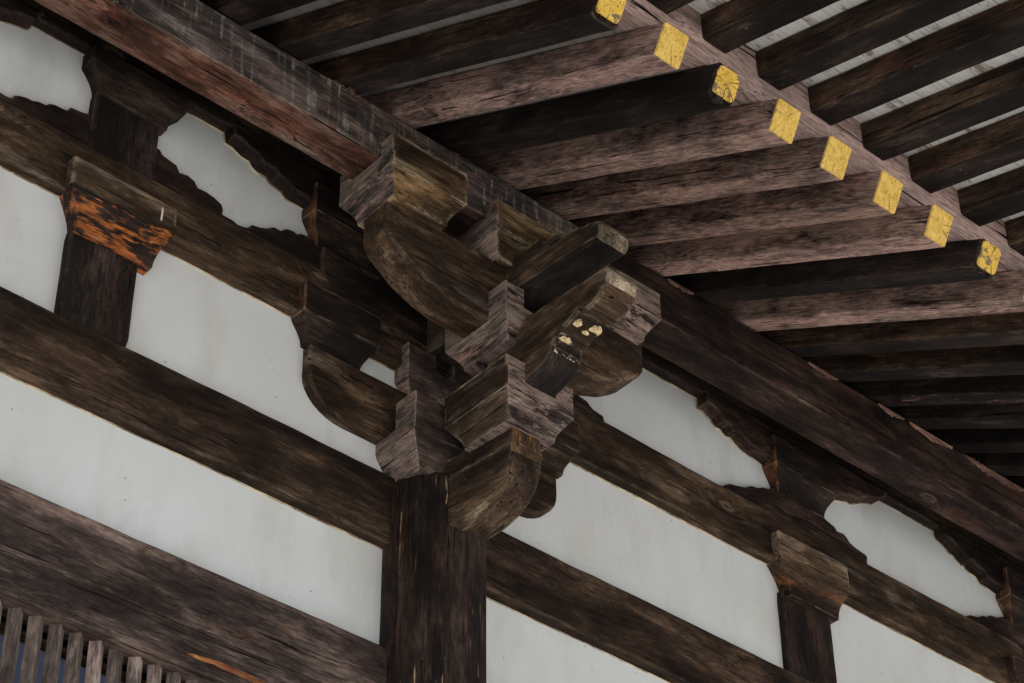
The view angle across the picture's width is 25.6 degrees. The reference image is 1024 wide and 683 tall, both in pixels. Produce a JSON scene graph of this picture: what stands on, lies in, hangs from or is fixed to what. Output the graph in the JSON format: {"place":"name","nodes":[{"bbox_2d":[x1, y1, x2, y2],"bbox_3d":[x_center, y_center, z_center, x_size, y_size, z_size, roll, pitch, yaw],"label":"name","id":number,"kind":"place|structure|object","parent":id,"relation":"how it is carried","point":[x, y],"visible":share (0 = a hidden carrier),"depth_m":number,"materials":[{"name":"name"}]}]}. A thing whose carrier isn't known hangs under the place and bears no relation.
{"place":"outdoors","nodes":[
{"label":"outdoors","id":0,"kind":"place"},
{"bbox_2d":[1,615,165,681],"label":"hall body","id":1,"kind":"structure","parent":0,"point":[83,648],"depth_m":8.57,"materials":[{"name":"brown"}]},
{"label":"ground","id":2,"kind":"structure","parent":0,"visible":0},
{"bbox_2d":[379,472,486,682],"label":"column","id":3,"kind":"structure","parent":2,"relation":"on","point":[433,605],"depth_m":9.08,"materials":[{"name":"brown wood"}]},
{"bbox_2d":[0,285,811,682],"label":"tie beam","id":4,"kind":"structure","parent":3,"relation":"attached to","point":[72,363],"depth_m":9.12,"materials":[{"name":"brown wood"}]},
{"bbox_2d":[54,157,177,345],"bbox_3d":[-1.616,-0.309,8.996,0.502,0.787,0.165,29,-47,-31],"label":"short post","id":5,"kind":"object","parent":4,"relation":"on","point":[120,234],"visible":0.91,"depth_m":8.98,"materials":[{"name":"brown wood"}]},
{"bbox_2d":[0,98,1023,682],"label":"tie beam","id":6,"kind":"structure","parent":5,"relation":"on","point":[38,152],"depth_m":10.64,"materials":[{"name":"brown wood"}]},
{"bbox_2d":[0,93,250,232],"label":"cloud board","id":7,"kind":"object","parent":6,"relation":"on","point":[76,124],"visible":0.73,"depth_m":9.41,"materials":[{"name":"brown wood"}]},
{"bbox_2d":[81,45,188,178],"bbox_3d":[-1.621,-0.918,9.501,0.488,0.528,0.157,29,-47,-31],"label":"short post","id":8,"kind":"object","parent":6,"relation":"on","point":[134,112],"visible":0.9,"depth_m":9.48,"materials":[{"name":"brown wood"}]},
{"bbox_2d":[248,225,603,421],"bbox_3d":[-0.368,-0.121,10.295,2.144,0.291,0.064,29,-47,-31],"label":"cloud board","id":9,"kind":"object","parent":6,"relation":"on","point":[304,247],"visible":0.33,"depth_m":9.85,"materials":[{"name":"brown wood"}]},
{"bbox_2d":[724,484,866,563],"bbox_3d":[1.425,0.875,11.514,1.128,0.252,0.064,29,-47,-31],"label":"cloud board","id":10,"kind":"object","parent":6,"relation":"on","point":[773,501],"visible":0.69,"depth_m":11.49,"materials":[{"name":"brown wood"}]},
{"bbox_2d":[966,615,1023,646],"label":"cloud board","id":11,"kind":"object","parent":6,"relation":"on","point":[1004,627],"visible":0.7,"depth_m":12.33,"materials":[{"name":"brown wood"}]},
{"bbox_2d":[766,530,849,682],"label":"short post","id":12,"kind":"object","parent":4,"relation":"on","point":[813,587],"visible":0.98,"depth_m":11.09,"materials":[{"name":"brown wood"}]},
{"bbox_2d":[223,124,660,543],"bbox_3d":[-0.003,0.000,9.706,2.433,1.751,1.394,29,-47,-31],"label":"bracket set","id":13,"kind":"object","parent":3,"relation":"attached to","point":[492,431],"visible":0.98,"depth_m":9.56,"materials":[{"name":"brown wood"}]},
{"bbox_2d":[35,0,1023,560],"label":"eave purlin","id":14,"kind":"object","parent":13,"relation":"on","point":[201,48],"visible":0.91,"depth_m":10.49,"materials":[{"name":"brown wood"}]},
{"bbox_2d":[198,0,318,25],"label":"base rafter","id":15,"kind":"object","parent":14,"relation":"on","point":[241,12],"visible":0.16,"depth_m":9.23,"materials":[{"name":"brown wood"}]},
{"bbox_2d":[250,0,508,60],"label":"base rafter","id":16,"kind":"object","parent":14,"relation":"on","point":[338,26],"visible":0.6,"depth_m":9.09,"materials":[{"name":"brown wood"}]},
{"bbox_2d":[309,0,625,94],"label":"base rafter","id":17,"kind":"object","parent":14,"relation":"on","point":[521,29],"visible":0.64,"depth_m":8.90,"materials":[{"name":"brown wood"}]},
{"bbox_2d":[363,22,688,127],"bbox_3d":[-0.391,-1.030,9.800,0.132,0.146,3.405,29,-19,-31],"label":"base rafter","id":18,"kind":"object","parent":14,"relation":"on","point":[653,49],"visible":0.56,"depth_m":9.02,"materials":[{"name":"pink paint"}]},
{"bbox_2d":[416,63,739,158],"bbox_3d":[-0.173,-0.903,9.978,0.132,0.146,3.405,29,-19,-31],"label":"base rafter","id":19,"kind":"object","parent":14,"relation":"on","point":[702,89],"visible":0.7,"depth_m":9.19,"materials":[{"name":"brown wood"}]},
{"bbox_2d":[466,98,800,189],"bbox_3d":[0.072,-0.779,10.114,0.132,0.147,3.404,29,-19,-31],"label":"base rafter","id":20,"kind":"object","parent":14,"relation":"on","point":[750,126],"visible":0.6,"depth_m":9.34,"materials":[{"name":"brown wood"}]},
{"bbox_2d":[518,135,851,219],"bbox_3d":[0.294,-0.650,10.288,0.132,0.147,3.406,29,-19,-31],"label":"base rafter","id":21,"kind":"object","parent":14,"relation":"on","point":[811,161],"visible":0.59,"depth_m":9.50,"materials":[{"name":"brown wood"}]},
{"bbox_2d":[569,171,902,247],"bbox_3d":[0.526,-0.525,10.443,0.132,0.147,3.404,29,-19,-31],"label":"base rafter","id":22,"kind":"object","parent":14,"relation":"on","point":[865,195],"visible":0.46,"depth_m":9.61,"materials":[{"name":"brown wood"}]},
{"bbox_2d":[625,204,952,276],"bbox_3d":[0.758,-0.398,10.601,0.132,0.146,3.406,29,-19,-31],"label":"base rafter","id":23,"kind":"object","parent":14,"relation":"on","point":[914,228],"visible":0.53,"depth_m":9.80,"materials":[{"name":"brown wood"}]},
{"bbox_2d":[665,239,1000,303],"bbox_3d":[0.996,-0.268,10.764,0.132,0.146,3.407,29,-19,-31],"label":"base rafter","id":24,"kind":"object","parent":14,"relation":"on","point":[965,261],"visible":0.56,"depth_m":9.97,"materials":[{"name":"brown wood"}]},
{"bbox_2d":[711,270,1023,330],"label":"base rafter","id":25,"kind":"object","parent":14,"relation":"on","point":[1001,293],"visible":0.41,"depth_m":10.18,"materials":[{"name":"brown wood"}]},
{"bbox_2d":[755,312,1023,356],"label":"base rafter","id":26,"kind":"object","parent":14,"relation":"on","point":[951,332],"visible":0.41,"depth_m":10.49,"materials":[{"name":"brown wood"}]},
{"bbox_2d":[799,345,1023,382],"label":"base rafter","id":27,"kind":"object","parent":14,"relation":"on","point":[1001,360],"visible":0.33,"depth_m":10.76,"materials":[{"name":"brown wood"}]},
{"bbox_2d":[844,375,1023,406],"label":"base rafter","id":28,"kind":"object","parent":14,"relation":"on","point":[962,390],"visible":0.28,"depth_m":11.04,"materials":[{"name":"brown wood"}]},
{"bbox_2d":[886,402,1023,428],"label":"base rafter","id":29,"kind":"object","parent":14,"relation":"on","point":[991,416],"visible":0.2,"depth_m":11.29,"materials":[{"name":"brown wood"}]},
{"bbox_2d":[923,428,1023,452],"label":"base rafter","id":30,"kind":"object","parent":14,"relation":"on","point":[1009,440],"visible":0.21,"depth_m":11.58,"materials":[{"name":"brown wood"}]},
{"bbox_2d":[961,453,1023,475],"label":"base rafter","id":31,"kind":"object","parent":14,"relation":"on","point":[1006,464],"visible":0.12,"depth_m":11.84,"materials":[{"name":"brown wood"}]},
{"bbox_2d":[1002,476,1023,488],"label":"base rafter","id":32,"kind":"object","parent":14,"relation":"on","point":[1018,481],"visible":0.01,"depth_m":12.12,"materials":[{"name":"brown wood"}]},
{"bbox_3d":[1.870,3.593,9.949,5.782,1.751,0.200,29,-47,-31],"label":"lower wall","id":33,"kind":"object","parent":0,"visible":0},
{"bbox_2d":[0,22,1003,682],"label":"plaster wall","id":34,"kind":"structure","parent":33,"relation":"on","point":[214,334],"depth_m":9.43,"materials":[{"name":"white paint"}]},
{"bbox_2d":[0,0,43,29],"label":"carved arm","id":35,"kind":"object","parent":34,"relation":"attached to","point":[15,13],"visible":1,"depth_m":9.31},
{"bbox_2d":[0,479,387,682],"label":"window lintel","id":36,"kind":"structure","parent":34,"relation":"attached to","point":[70,571],"depth_m":8.24,"materials":[{"name":"brown wood"}]},
{"bbox_2d":[0,601,198,682],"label":"barred window","id":37,"kind":"structure","parent":36,"relation":"attached to","point":[31,652],"depth_m":7.94,"materials":[{"name":"brown wood"}]},
{"bbox_2d":[1,617,165,682],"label":"window back","id":38,"kind":"structure","parent":37,"relation":"in","point":[3,619],"depth_m":8.21,"materials":[{"name":"brown wood"}]},
{"bbox_2d":[16,0,1023,569],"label":"wall plate","id":39,"kind":"object","parent":34,"relation":"attached to","point":[84,42],"depth_m":11.23,"materials":[{"name":"brown wood"}]},
{"bbox_2d":[695,391,886,518],"bbox_3d":[1.478,0.695,11.666,1.393,0.382,0.133,29,-47,-31],"label":"bracket","id":40,"kind":"object","parent":34,"relation":"attached to","point":[805,477],"visible":0.99,"depth_m":11.57,"materials":[{"name":"brown wood"}]},
{"bbox_2d":[933,525,1023,682],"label":"bracket set","id":41,"kind":"object","parent":34,"relation":"attached to","point":[1000,579],"visible":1,"depth_m":12.44,"materials":[{"name":"brown wood"}]},
{"bbox_3d":[-0.452,-1.047,13.129,21.800,5.779,9.505,29,-47,-31],"label":"tiled roof","id":42,"kind":"object","parent":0,"visible":0},
{"bbox_2d":[688,0,1023,221],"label":"roof boards","id":43,"kind":"object","parent":42,"relation":"attached to","point":[793,27],"visible":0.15,"depth_m":8.88,"materials":[{"name":"grey wood"}]},
{"bbox_2d":[616,0,1023,272],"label":"eave batten","id":44,"kind":"object","parent":43,"relation":"on","point":[741,62],"visible":0.47,"depth_m":9.05,"materials":[{"name":"brown wood"}]},
{"bbox_2d":[242,0,733,156],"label":"roof boards","id":45,"kind":"object","parent":44,"relation":"on","point":[321,4],"depth_m":9.38,"materials":[{"name":"wood"}]},
{"bbox_2d":[646,0,693,13],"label":"flying rafter","id":46,"kind":"object","parent":44,"relation":"attached to","point":[667,6],"visible":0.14,"depth_m":8.59,"materials":[{"name":"brown wood"}]},
{"bbox_2d":[701,0,839,53],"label":"flying rafter","id":47,"kind":"object","parent":44,"relation":"attached to","point":[729,26],"visible":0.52,"depth_m":8.62,"materials":[{"name":"brown wood"}]},
{"bbox_2d":[756,0,985,90],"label":"flying rafter","id":48,"kind":"object","parent":44,"relation":"attached to","point":[857,30],"visible":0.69,"depth_m":8.61,"materials":[{"name":"brown wood"}]},
{"bbox_2d":[807,0,1023,124],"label":"flying rafter","id":49,"kind":"object","parent":44,"relation":"attached to","point":[976,39],"visible":0.73,"depth_m":8.69,"materials":[{"name":"brown wood"}]},
{"bbox_2d":[860,57,1023,160],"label":"flying rafter","id":50,"kind":"object","parent":44,"relation":"attached to","point":[984,96],"visible":0.68,"depth_m":8.95,"materials":[{"name":"brown wood"}]},
{"bbox_2d":[908,112,1023,193],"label":"flying rafter","id":51,"kind":"object","parent":44,"relation":"attached to","point":[984,150],"visible":0.62,"depth_m":9.20,"materials":[{"name":"brown wood"}]},
{"bbox_2d":[957,166,1023,225],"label":"flying rafter","id":52,"kind":"object","parent":44,"relation":"attached to","point":[995,198],"visible":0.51,"depth_m":9.46,"materials":[{"name":"brown wood"}]},
{"bbox_2d":[1003,216,1023,256],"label":"flying rafter","id":53,"kind":"object","parent":44,"relation":"attached to","point":[1014,230],"visible":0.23,"depth_m":9.71,"materials":[{"name":"brown wood"}]}
]}

